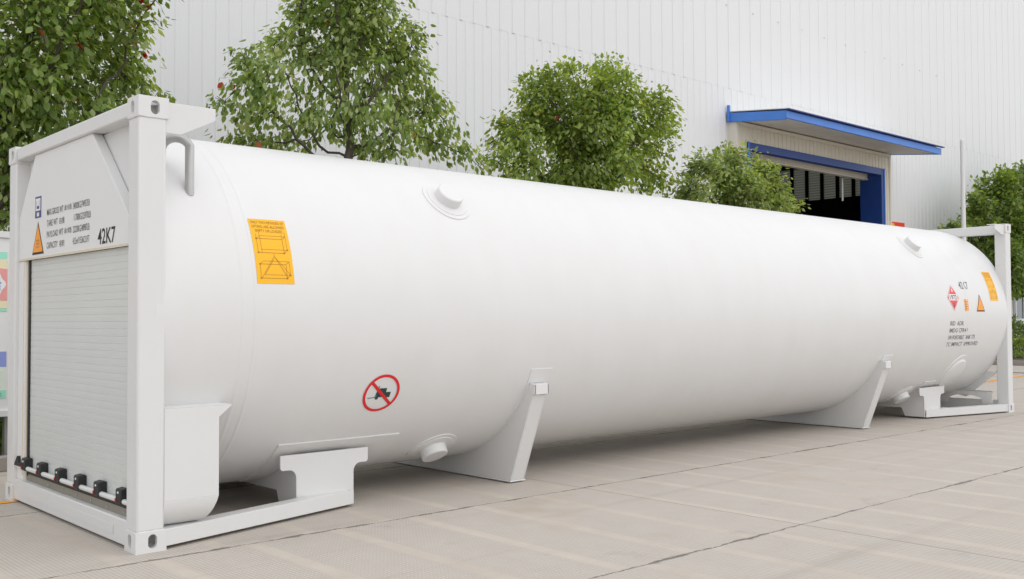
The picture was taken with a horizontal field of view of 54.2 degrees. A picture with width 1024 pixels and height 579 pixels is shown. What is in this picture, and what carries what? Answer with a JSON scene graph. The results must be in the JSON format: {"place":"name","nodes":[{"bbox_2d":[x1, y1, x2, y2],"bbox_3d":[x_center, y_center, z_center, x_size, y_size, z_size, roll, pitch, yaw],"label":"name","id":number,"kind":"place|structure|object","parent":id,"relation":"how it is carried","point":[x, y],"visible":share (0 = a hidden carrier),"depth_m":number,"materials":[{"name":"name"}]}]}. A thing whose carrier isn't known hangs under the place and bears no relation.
{"place":"outdoors","nodes":[
{"label":"outdoors","id":0,"kind":"place"},
{"bbox_2d":[0,365,1023,578],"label":"ground","id":1,"kind":"structure","parent":0,"point":[893,493],"depth_m":6.57,"materials":[{"name":"concrete"}]},
{"bbox_2d":[0,455,6,471],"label":"kerb","id":2,"kind":"structure","parent":1,"relation":"on","point":[3,463],"depth_m":8.69,"materials":[{"name":"concrete"}]},
{"bbox_2d":[0,500,18,503],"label":"yellow line","id":3,"kind":"object","parent":1,"relation":"on","point":[9,501],"depth_m":7.24,"materials":[{"name":"paint"}]},
{"bbox_2d":[5,94,1013,554],"bbox_3d":[1.584,0.321,10.622,12.192,2.591,2.440,1,-2,-42],"label":"tank container","id":4,"kind":"object","parent":1,"relation":"on","point":[193,324],"visible":1,"depth_m":7.16,"materials":[{"name":"white metal"}]},
{"bbox_2d":[960,139,965,240],"bbox_3d":[12.093,-1.002,26.756,0.300,6.100,0.300,1,-2,-42],"label":"pole","id":5,"kind":"object","parent":1,"relation":"on","point":[963,201],"visible":0.42,"depth_m":26.77,"materials":[{"name":"white metal"}]},
{"bbox_2d":[992,360,1023,365],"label":"kerb","id":6,"kind":"structure","parent":1,"relation":"on","point":[1018,363],"depth_m":26.96,"materials":[{"name":"concrete"}]},
{"bbox_2d":[996,350,1023,360],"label":"planting bed","id":7,"kind":"object","parent":1,"relation":"on","point":[1018,359],"depth_m":29.74,"materials":[{"name":"grey concrete"}]},
{"bbox_2d":[937,159,1023,301],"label":"tree","id":8,"kind":"object","parent":7,"relation":"on","point":[1006,187],"visible":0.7,"depth_m":32.91,"materials":[{"name":"green plant"}]},
{"bbox_2d":[1012,314,1023,350],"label":"shrub","id":9,"kind":"object","parent":7,"relation":"on","point":[1018,332],"visible":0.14,"depth_m":33.72,"materials":[{"name":"green plant"}]},
{"bbox_2d":[1012,335,1023,357],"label":"hedge","id":10,"kind":"object","parent":7,"relation":"on","point":[1019,352],"visible":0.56,"depth_m":30.29,"materials":[{"name":"green plant"}]},
{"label":"planting bed","id":11,"kind":"structure","parent":1,"relation":"on","visible":0},
{"bbox_2d":[0,417,1,449],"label":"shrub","id":12,"kind":"object","parent":11,"relation":"on","point":[0,433],"visible":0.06,"depth_m":9.47,"materials":[{"name":"green plant"}]},
{"bbox_2d":[0,231,9,454],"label":"notice board","id":13,"kind":"object","parent":11,"relation":"on","point":[4,283],"visible":0.28,"depth_m":9.24,"materials":[{"name":"white metal"}]},
{"bbox_2d":[0,0,183,231],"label":"tree","id":14,"kind":"object","parent":11,"relation":"on","point":[28,100],"visible":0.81,"depth_m":10.38,"materials":[{"name":"green plant"}]},
{"bbox_2d":[204,0,495,175],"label":"tree","id":15,"kind":"object","parent":11,"relation":"on","point":[342,53],"visible":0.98,"depth_m":13.37,"materials":[{"name":"green plant"}]},
{"bbox_2d":[477,51,686,197],"bbox_3d":[1.509,-1.169,16.493,5.212,5.806,2.570,1,-2,-42],"label":"tree","id":16,"kind":"object","parent":11,"relation":"on","point":[601,106],"visible":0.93,"depth_m":15.75,"materials":[{"name":"green plant"}]},
{"bbox_2d":[660,139,810,214],"bbox_3d":[4.538,-0.539,19.240,4.998,4.743,1.752,1,-2,-42],"label":"tree","id":17,"kind":"object","parent":11,"relation":"on","point":[734,184],"visible":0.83,"depth_m":18.63,"materials":[{"name":"green plant"}]},
{"bbox_2d":[0,0,1023,348],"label":"warehouse","id":18,"kind":"structure","parent":0,"point":[866,110],"depth_m":27.28,"materials":[{"name":"white metal"}]},
{"bbox_2d":[892,222,904,226],"bbox_3d":[12.429,-1.794,32.325,1.060,0.770,0.034,1,-2,-42],"label":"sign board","id":19,"kind":"object","parent":18,"relation":"attached to","point":[899,224],"visible":0.24,"depth_m":32.40,"materials":[{"name":"red paint"}]},
{"bbox_2d":[1013,297,1023,322],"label":"window","id":20,"kind":"structure","parent":18,"relation":"in","point":[1018,306],"depth_m":38.77,"materials":[{"name":"white plastic"}]}
]}

